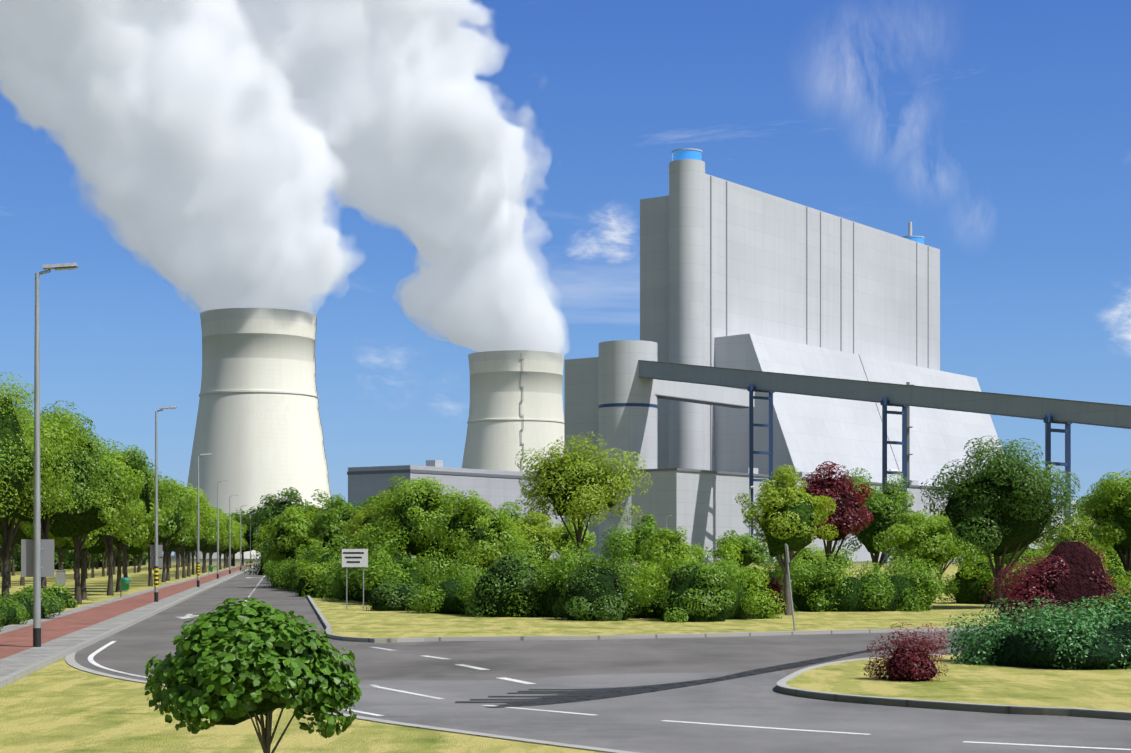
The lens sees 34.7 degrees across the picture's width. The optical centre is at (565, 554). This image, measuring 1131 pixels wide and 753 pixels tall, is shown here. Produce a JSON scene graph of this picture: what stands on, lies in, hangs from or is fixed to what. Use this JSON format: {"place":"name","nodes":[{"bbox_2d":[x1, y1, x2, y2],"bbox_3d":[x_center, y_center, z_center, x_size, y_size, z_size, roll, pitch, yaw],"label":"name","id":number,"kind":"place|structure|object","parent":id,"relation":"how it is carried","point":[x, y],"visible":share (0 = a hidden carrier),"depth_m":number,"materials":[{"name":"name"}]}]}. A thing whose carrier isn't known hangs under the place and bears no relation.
{"place":"outdoors","nodes":[
{"label":"outdoors","id":0,"kind":"place"},
{"bbox_2d":[0,564,255,677],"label":"pavement","id":1,"kind":"structure","parent":0,"point":[64,630],"depth_m":65.23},
{"bbox_2d":[21,263,77,646],"bbox_3d":[-13.697,-2.659,48.011,1.475,10.190,0.320,0,0,-9],"label":"street lamp","id":2,"kind":"object","parent":1,"relation":"on","point":[37,557],"visible":1,"depth_m":47.91,"materials":[{"name":"metal"}]},
{"bbox_2d":[150,406,176,601],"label":"street lamp","id":3,"kind":"object","parent":1,"relation":"on","point":[156,552],"visible":1,"depth_m":93.90,"materials":[{"name":"metal"}]},
{"bbox_2d":[197,453,211,586],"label":"street lamp","id":4,"kind":"object","parent":1,"relation":"on","point":[198,568],"visible":1,"depth_m":137.84,"materials":[{"name":"metal"}]},
{"bbox_2d":[217,479,227,578],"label":"street lamp","id":5,"kind":"object","parent":1,"relation":"on","point":[218,531],"visible":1,"depth_m":185.47,"materials":[{"name":"metal"}]},
{"bbox_2d":[229,494,237,573],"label":"street lamp","id":6,"kind":"object","parent":1,"relation":"on","point":[230,538],"visible":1,"depth_m":231.42,"materials":[{"name":"metal"}]},
{"bbox_2d":[0,555,999,752],"bbox_3d":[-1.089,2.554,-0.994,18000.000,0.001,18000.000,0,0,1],"label":"ground","id":7,"kind":"structure","parent":0,"point":[61,706],"depth_m":33.35,"materials":[{"name":"green plant"}]},
{"bbox_2d":[0,599,7,631],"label":"shrub","id":8,"kind":"object","parent":7,"relation":"on","point":[1,611],"visible":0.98,"depth_m":57.85,"materials":[{"name":"green plant"}]},
{"bbox_2d":[0,440,25,481],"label":"avenue tree","id":9,"kind":"object","parent":7,"relation":"on","point":[10,466],"visible":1,"depth_m":51.95,"materials":[{"name":"green plant"}]},
{"bbox_2d":[0,596,29,626],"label":"shrub","id":10,"kind":"object","parent":7,"relation":"on","point":[12,616],"visible":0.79,"depth_m":63.23,"materials":[{"name":"green plant"}]},
{"bbox_2d":[0,520,32,587],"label":"avenue tree","id":11,"kind":"object","parent":7,"relation":"on","point":[19,529],"depth_m":139.67,"materials":[{"name":"green plant"}]},
{"bbox_2d":[0,528,59,585],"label":"avenue tree","id":12,"kind":"object","parent":7,"relation":"on","point":[22,535],"depth_m":149.31,"materials":[{"name":"green plant"}]},
{"bbox_2d":[0,587,65,620],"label":"shrub","id":13,"kind":"object","parent":7,"relation":"on","point":[24,601],"visible":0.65,"depth_m":69.00,"materials":[{"name":"green plant"}]},
{"bbox_2d":[0,372,69,526],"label":"avenue tree","id":14,"kind":"object","parent":7,"relation":"on","point":[12,485],"visible":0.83,"depth_m":61.03,"materials":[{"name":"green plant"}]},
{"bbox_2d":[12,584,66,614],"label":"shrub","id":15,"kind":"object","parent":7,"relation":"on","point":[43,593],"visible":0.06,"depth_m":77.24,"materials":[{"name":"green plant"}]},
{"bbox_2d":[0,375,87,597],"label":"avenue tree","id":16,"kind":"object","parent":7,"relation":"on","point":[51,434],"visible":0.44,"depth_m":70.57,"materials":[{"name":"green plant"}]},
{"bbox_2d":[21,582,77,607],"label":"shrub","id":17,"kind":"object","parent":7,"relation":"on","point":[71,601],"visible":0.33,"depth_m":86.92,"materials":[{"name":"green plant"}]},
{"bbox_2d":[55,570,65,584],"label":"cabinet","id":18,"kind":"object","parent":7,"relation":"on","point":[61,577],"visible":0.89,"depth_m":152.19,"materials":[{"name":"grey"}]},
{"bbox_2d":[56,539,70,569],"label":"avenue tree","id":19,"kind":"object","parent":7,"relation":"on","point":[59,557],"depth_m":171.48,"materials":[{"name":"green plant"}]},
{"bbox_2d":[8,400,125,597],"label":"avenue tree","id":20,"kind":"object","parent":7,"relation":"on","point":[83,477],"visible":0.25,"depth_m":81.58,"materials":[{"name":"green plant"}]},
{"bbox_2d":[0,544,147,572],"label":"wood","id":21,"kind":"object","parent":7,"relation":"on","point":[68,559],"visible":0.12,"depth_m":325.55,"materials":[{"name":"green plant"}]},
{"bbox_2d":[8,430,144,603],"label":"avenue tree","id":22,"kind":"object","parent":7,"relation":"on","point":[100,513],"visible":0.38,"depth_m":92.59,"materials":[{"name":"green plant"}]},
{"bbox_2d":[48,456,146,599],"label":"avenue tree","id":23,"kind":"object","parent":7,"relation":"on","point":[94,538],"visible":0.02,"depth_m":102.82,"materials":[{"name":"green plant"}]},
{"bbox_2d":[88,544,115,577],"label":"avenue tree","id":24,"kind":"object","parent":7,"relation":"on","point":[94,550],"visible":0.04,"depth_m":202.01,"materials":[{"name":"green plant"}]},
{"bbox_2d":[120,578,129,596],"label":"litter bin","id":25,"kind":"object","parent":7,"relation":"on","point":[124,584],"visible":0.96,"depth_m":105.02,"materials":[{"name":"green"}]},
{"bbox_2d":[99,469,168,591],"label":"avenue tree","id":26,"kind":"object","parent":7,"relation":"on","point":[131,535],"visible":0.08,"depth_m":124.11,"materials":[{"name":"green plant"}]},
{"bbox_2d":[127,544,147,572],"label":"avenue tree","id":27,"kind":"object","parent":7,"relation":"on","point":[133,551],"visible":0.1,"depth_m":254.75,"materials":[{"name":"green plant"}]},
{"bbox_2d":[100,439,178,595],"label":"avenue tree","id":28,"kind":"object","parent":7,"relation":"on","point":[134,461],"visible":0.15,"depth_m":113.64,"materials":[{"name":"green plant"}]},
{"bbox_2d":[122,474,177,577],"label":"avenue tree","id":29,"kind":"object","parent":7,"relation":"on","point":[125,573],"visible":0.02,"depth_m":134.80,"materials":[{"name":"green plant"}]},
{"bbox_2d":[133,482,194,585],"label":"avenue tree","id":30,"kind":"object","parent":7,"relation":"on","point":[172,527],"visible":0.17,"depth_m":146.67,"materials":[{"name":"green plant"}]},
{"bbox_2d":[158,477,204,583],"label":"avenue tree","id":31,"kind":"object","parent":7,"relation":"on","point":[191,527],"visible":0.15,"depth_m":157.65,"materials":[{"name":"green plant"}]},
{"bbox_2d":[159,507,204,580],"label":"avenue tree","id":32,"kind":"object","parent":7,"relation":"on","point":[177,542],"visible":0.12,"depth_m":178.98,"materials":[{"name":"green plant"}]},
{"bbox_2d":[161,479,202,581],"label":"avenue tree","id":33,"kind":"object","parent":7,"relation":"on","point":[165,549],"visible":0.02,"depth_m":168.35,"materials":[{"name":"green plant"}]},
{"bbox_2d":[175,493,213,578],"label":"avenue tree","id":34,"kind":"object","parent":7,"relation":"on","point":[204,515],"visible":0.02,"depth_m":190.23,"materials":[{"name":"green plant"}]},
{"bbox_2d":[180,486,213,577],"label":"avenue tree","id":35,"kind":"object","parent":7,"relation":"on","point":[182,547],"visible":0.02,"depth_m":200.21,"materials":[{"name":"green plant"}]},
{"bbox_2d":[185,514,216,576],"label":"avenue tree","id":36,"kind":"object","parent":7,"relation":"on","point":[203,541],"visible":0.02,"depth_m":212.02,"materials":[{"name":"green plant"}]},
{"bbox_2d":[191,513,227,574],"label":"avenue tree","id":37,"kind":"object","parent":7,"relation":"on","point":[221,533],"visible":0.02,"depth_m":232.70,"materials":[{"name":"green plant"}]},
{"bbox_2d":[194,506,226,573],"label":"avenue tree","id":38,"kind":"object","parent":7,"relation":"on","point":[220,523],"visible":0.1,"depth_m":243.27,"materials":[{"name":"green plant"}]},
{"bbox_2d":[199,524,223,572],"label":"avenue tree","id":39,"kind":"object","parent":7,"relation":"on","point":[208,547],"visible":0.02,"depth_m":255.25,"materials":[{"name":"green plant"}]},
{"bbox_2d":[204,517,228,571],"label":"avenue tree","id":40,"kind":"object","parent":7,"relation":"on","point":[223,540],"depth_m":266.29,"materials":[{"name":"green plant"}]},
{"bbox_2d":[209,510,237,571],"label":"avenue tree","id":41,"kind":"object","parent":7,"relation":"on","point":[232,535],"visible":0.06,"depth_m":275.84,"materials":[{"name":"green plant"}]},
{"bbox_2d":[226,527,246,567],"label":"avenue tree","id":42,"kind":"object","parent":7,"relation":"on","point":[243,544],"visible":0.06,"depth_m":362.71,"materials":[{"name":"green plant"}]},
{"bbox_2d":[230,508,251,564],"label":"tree","id":43,"kind":"object","parent":7,"relation":"on","point":[246,548],"visible":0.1,"depth_m":419.45,"materials":[{"name":"green plant"}]},
{"bbox_2d":[173,308,330,558],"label":"cooling tower","id":44,"kind":"structure","parent":7,"relation":"on","point":[258,434],"depth_m":1261.79,"materials":[{"name":"concrete"}]},
{"bbox_2d":[239,502,267,560],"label":"tree","id":45,"kind":"object","parent":7,"relation":"on","point":[246,520],"visible":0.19,"depth_m":397.59,"materials":[{"name":"green plant"}]},
{"bbox_2d":[240,539,272,574],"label":"shrub","id":46,"kind":"object","parent":7,"relation":"on","point":[261,566],"visible":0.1,"depth_m":227.92,"materials":[{"name":"green plant"}]},
{"bbox_2d":[252,524,276,552],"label":"tree","id":47,"kind":"object","parent":7,"relation":"on","point":[261,538],"visible":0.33,"depth_m":267.89,"materials":[{"name":"green plant"}]},
{"bbox_2d":[250,487,303,531],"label":"tree","id":48,"kind":"object","parent":7,"relation":"on","point":[277,507],"visible":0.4,"depth_m":327.97,"materials":[{"name":"green plant"}]},
{"bbox_2d":[261,505,323,564],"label":"tree","id":49,"kind":"object","parent":7,"relation":"on","point":[290,537],"visible":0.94,"depth_m":137.93,"materials":[{"name":"green plant"}]},
{"bbox_2d":[292,559,340,596],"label":"shrub","id":50,"kind":"object","parent":7,"relation":"on","point":[304,587],"visible":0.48,"depth_m":110.30,"materials":[{"name":"green plant"}]},
{"bbox_2d":[280,489,356,547],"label":"bush","id":51,"kind":"object","parent":7,"relation":"on","point":[320,500],"visible":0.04,"depth_m":158.93,"materials":[{"name":"green plant"}]},
{"bbox_2d":[304,493,374,558],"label":"tree","id":52,"kind":"object","parent":7,"relation":"on","point":[329,528],"visible":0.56,"depth_m":125.84,"materials":[{"name":"green plant"}]},
{"bbox_2d":[262,523,432,602],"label":"hedge","id":53,"kind":"object","parent":7,"relation":"on","point":[383,563],"visible":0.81,"depth_m":98.20,"materials":[{"name":"green plant"}]},
{"bbox_2d":[342,549,367,609],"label":"sign","id":54,"kind":"object","parent":7,"relation":"on","point":[354,557],"visible":1,"depth_m":84.17,"materials":[{"name":"metal"}]},
{"bbox_2d":[343,490,406,555],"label":"bush","id":55,"kind":"object","parent":7,"relation":"on","point":[358,524],"visible":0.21,"depth_m":106.30,"materials":[{"name":"green plant"}]},
{"bbox_2d":[365,575,422,610],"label":"shrub","id":56,"kind":"object","parent":7,"relation":"on","point":[387,597],"visible":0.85,"depth_m":82.41,"materials":[{"name":"green plant"}]},
{"bbox_2d":[359,476,460,573],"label":"tree","id":57,"kind":"object","parent":7,"relation":"on","point":[415,510],"visible":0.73,"depth_m":97.63,"materials":[{"name":"green plant"}]},
{"bbox_2d":[409,554,477,586],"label":"shrub","id":58,"kind":"object","parent":7,"relation":"on","point":[452,562],"visible":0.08,"depth_m":118.00,"materials":[{"name":"green plant"}]},
{"bbox_2d":[347,460,563,558],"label":"grey hall","id":59,"kind":"structure","parent":7,"relation":"on","point":[496,488],"depth_m":883.25,"materials":[{"name":"grey"}]},
{"bbox_2d":[423,489,526,578],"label":"bush","id":60,"kind":"object","parent":7,"relation":"on","point":[478,530],"visible":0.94,"depth_m":92.08,"materials":[{"name":"green plant"}]},
{"bbox_2d":[465,550,548,616],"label":"shrub","id":61,"kind":"object","parent":7,"relation":"on","point":[507,575],"visible":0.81,"depth_m":74.13,"materials":[{"name":"green plant"}]},
{"bbox_2d":[462,350,563,472],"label":"cooling tower","id":62,"kind":"structure","parent":7,"relation":"on","point":[516,403],"depth_m":1524.68,"materials":[{"name":"concrete"}]},
{"bbox_2d":[495,501,548,531],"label":"bush","id":63,"kind":"object","parent":7,"relation":"on","point":[515,516],"visible":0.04,"depth_m":142.91,"materials":[{"name":"green plant"}]},
{"bbox_2d":[405,523,647,617],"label":"hedge","id":64,"kind":"object","parent":7,"relation":"on","point":[453,595],"visible":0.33,"depth_m":75.72,"materials":[{"name":"green plant"}]},
{"bbox_2d":[495,511,567,570],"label":"bush","id":65,"kind":"object","parent":7,"relation":"on","point":[537,532],"visible":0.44,"depth_m":98.38,"materials":[{"name":"green plant"}]},
{"bbox_2d":[446,544,648,597],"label":"hedge","id":66,"kind":"object","parent":7,"relation":"on","point":[587,551],"depth_m":99.51,"materials":[{"name":"green plant"}]},
{"bbox_2d":[0,565,1130,752],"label":"kerbs","id":67,"kind":"structure","parent":7,"relation":"on","point":[68,654],"depth_m":40.30,"materials":[{"name":"concrete"}]},
{"bbox_2d":[549,522,596,554],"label":"bush","id":68,"kind":"object","parent":7,"relation":"on","point":[564,536],"visible":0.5,"depth_m":197.16,"materials":[{"name":"green plant"}]},
{"bbox_2d":[515,431,652,556],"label":"tree","id":69,"kind":"object","parent":7,"relation":"on","point":[574,486],"visible":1,"depth_m":109.14,"materials":[{"name":"green plant"}]},
{"bbox_2d":[552,555,643,620],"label":"shrub","id":70,"kind":"object","parent":7,"relation":"on","point":[593,592],"visible":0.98,"depth_m":70.26,"materials":[{"name":"green plant"}]},
{"bbox_2d":[618,513,677,564],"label":"bush","id":71,"kind":"object","parent":7,"relation":"on","point":[641,532],"visible":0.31,"depth_m":132.78,"materials":[{"name":"green plant"}]},
{"bbox_2d":[639,526,706,578],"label":"bush","id":72,"kind":"object","parent":7,"relation":"on","point":[654,553],"visible":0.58,"depth_m":88.24,"materials":[{"name":"green plant"}]},
{"bbox_2d":[633,560,748,622],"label":"shrub","id":73,"kind":"object","parent":7,"relation":"on","point":[695,592],"visible":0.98,"depth_m":69.18,"materials":[{"name":"green plant"}]},
{"bbox_2d":[616,537,785,619],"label":"hedge","id":74,"kind":"object","parent":7,"relation":"on","point":[752,600],"visible":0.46,"depth_m":72.32,"materials":[{"name":"green plant"}]},
{"bbox_2d":[708,530,769,569],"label":"bush","id":75,"kind":"object","parent":7,"relation":"on","point":[751,549],"visible":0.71,"depth_m":147.54,"materials":[{"name":"green plant"}]},
{"bbox_2d":[690,543,808,597],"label":"hedge","id":76,"kind":"object","parent":7,"relation":"on","point":[768,572],"visible":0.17,"depth_m":98.74,"materials":[{"name":"green plant"}]},
{"bbox_2d":[747,571,793,613],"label":"shrub","id":77,"kind":"object","parent":7,"relation":"on","point":[774,587],"visible":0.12,"depth_m":78.47,"materials":[{"name":"green plant"}]},
{"bbox_2d":[735,464,838,614],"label":"tree","id":78,"kind":"object","parent":7,"relation":"on","point":[791,516],"visible":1,"depth_m":76.14,"materials":[{"name":"green plant"}]},
{"bbox_2d":[785,544,795,630],"bbox_3d":[7.556,1.086,60.764,0.090,2.950,0.600,-6,-1,11],"label":"pole","id":79,"kind":"object","parent":7,"relation":"on","point":[787,554],"visible":0.88,"depth_m":60.74,"materials":[{"name":"metal"}]},
{"bbox_2d":[765,542,854,596],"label":"shrub","id":80,"kind":"object","parent":7,"relation":"on","point":[807,555],"visible":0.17,"depth_m":102.76,"materials":[{"name":"green plant"}]},
{"bbox_2d":[796,461,873,573],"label":"tree","id":81,"kind":"object","parent":7,"relation":"on","point":[846,517],"visible":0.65,"depth_m":94.04,"materials":[{"name":"red plant"}]},
{"bbox_2d":[629,468,1095,562],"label":"turbine hall","id":82,"kind":"structure","parent":7,"relation":"on","point":[702,506],"depth_m":615.09,"materials":[{"name":"grey"}]},
{"bbox_2d":[776,546,959,611],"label":"hedge","id":83,"kind":"object","parent":7,"relation":"on","point":[902,590],"visible":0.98,"depth_m":81.74,"materials":[{"name":"green plant"}]},
{"bbox_2d":[837,468,915,573],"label":"tree","id":84,"kind":"object","parent":7,"relation":"on","point":[886,509],"visible":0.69,"depth_m":109.56,"materials":[{"name":"green plant"}]},
{"bbox_2d":[638,360,1130,562],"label":"conveyor bridge","id":85,"kind":"structure","parent":7,"relation":"on","point":[1049,411],"depth_m":556.92,"materials":[{"name":"grey"}]},
{"bbox_2d":[884,510,955,570],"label":"tree","id":86,"kind":"object","parent":7,"relation":"on","point":[921,536],"visible":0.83,"depth_m":95.59,"materials":[{"name":"green plant"}]},
{"bbox_2d":[927,506,981,584],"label":"tree","id":87,"kind":"object","parent":7,"relation":"on","point":[941,566],"visible":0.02,"depth_m":122.86,"materials":[{"name":"green plant"}]},
{"bbox_2d":[920,435,1085,607],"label":"tree","id":88,"kind":"object","parent":7,"relation":"on","point":[997,506],"visible":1,"depth_m":84.79,"materials":[{"name":"green plant"}]},
{"bbox_2d":[976,513,1088,567],"bbox_3d":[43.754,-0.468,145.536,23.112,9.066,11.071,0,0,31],"label":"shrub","id":89,"kind":"object","parent":7,"relation":"on","point":[1029,549],"visible":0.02,"depth_m":146.81,"materials":[{"name":"green plant"}]},
{"bbox_2d":[1018,550,1049,569],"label":"shrub","id":90,"kind":"object","parent":7,"relation":"on","point":[1027,552],"depth_m":96.10,"materials":[{"name":"green plant"}]},
{"bbox_2d":[938,536,1130,603],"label":"hedge","id":91,"kind":"object","parent":7,"relation":"on","point":[976,577],"visible":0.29,"depth_m":94.26,"materials":[{"name":"green plant"}]},
{"bbox_2d":[1034,516,1106,554],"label":"bush","id":92,"kind":"object","parent":7,"relation":"on","point":[1086,532],"visible":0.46,"depth_m":122.60,"materials":[{"name":"green plant"}]},
{"bbox_2d":[1077,535,1125,572],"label":"shrub","id":93,"kind":"object","parent":7,"relation":"on","point":[1110,552],"visible":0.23,"depth_m":117.67,"materials":[{"name":"green plant"}]},
{"bbox_2d":[1074,469,1130,572],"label":"tree","id":94,"kind":"object","parent":7,"relation":"on","point":[1109,504],"visible":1,"depth_m":93.42,"materials":[{"name":"green plant"}]},
{"bbox_2d":[0,0,1130,554],"label":"sky","id":95,"kind":"structure","parent":0,"point":[437,183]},
{"bbox_2d":[75,567,1130,752],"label":"road","id":96,"kind":"structure","parent":0,"point":[633,723],"depth_m":32.54,"materials":[{"name":"asphalt"}]},
{"bbox_2d":[87,575,1130,749],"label":"road markings","id":97,"kind":"object","parent":96,"relation":"on","point":[90,658],"visible":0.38,"depth_m":30.15,"materials":[{"name":"paint"}]},
{"bbox_2d":[455,648,883,707],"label":"tyre marks","id":98,"kind":"object","parent":96,"relation":"on","point":[575,695],"visible":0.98,"depth_m":33.64,"materials":[{"name":"grey"}]},
{"bbox_2d":[564,340,754,561],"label":"transfer tower","id":99,"kind":"structure","parent":0,"point":[610,397],"depth_m":652.95,"materials":[{"name":"grey metal"}]},
{"bbox_2d":[640,148,1003,486],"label":"boiler house","id":100,"kind":"structure","parent":0,"point":[734,275],"depth_m":781.13,"materials":[{"name":"grey"}]},
{"bbox_2d":[777,655,1130,719],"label":"island lawn","id":101,"kind":"structure","parent":0,"point":[1099,689],"depth_m":33.61,"materials":[{"name":"green plant"}]},
{"bbox_2d":[863,622,948,681],"bbox_3d":[6.714,1.977,35.358,1.437,1.334,1.646,0,0,-21],"label":"barberry","id":102,"kind":"object","parent":101,"relation":"on","point":[913,663],"visible":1,"depth_m":35.08,"materials":[{"name":"red plant"}]},
{"bbox_2d":[939,593,1130,669],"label":"juniper","id":103,"kind":"object","parent":101,"relation":"on","point":[1053,641],"visible":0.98,"depth_m":39.44,"materials":[{"name":"green plant"}]},
{"bbox_2d":[983,540,1126,632],"bbox_3d":[12.376,1.746,45.685,3.996,4.267,3.520,0,0,-29],"label":"barberry","id":104,"kind":"object","parent":101,"relation":"on","point":[1070,571],"visible":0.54,"depth_m":44.97,"materials":[{"name":"red plant"}]},
{"bbox_2d":[1074,573,1130,625],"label":"island shrub","id":105,"kind":"object","parent":101,"relation":"on","point":[1128,583],"visible":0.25,"depth_m":42.48,"materials":[{"name":"green plant"}]},
{"label":"mulch patch","id":106,"kind":"object","parent":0,"visible":0},
{"bbox_2d":[144,598,361,752],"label":"young tree","id":107,"kind":"object","parent":106,"relation":"on","point":[236,663],"visible":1,"depth_m":16.74,"materials":[{"name":"green plant"}]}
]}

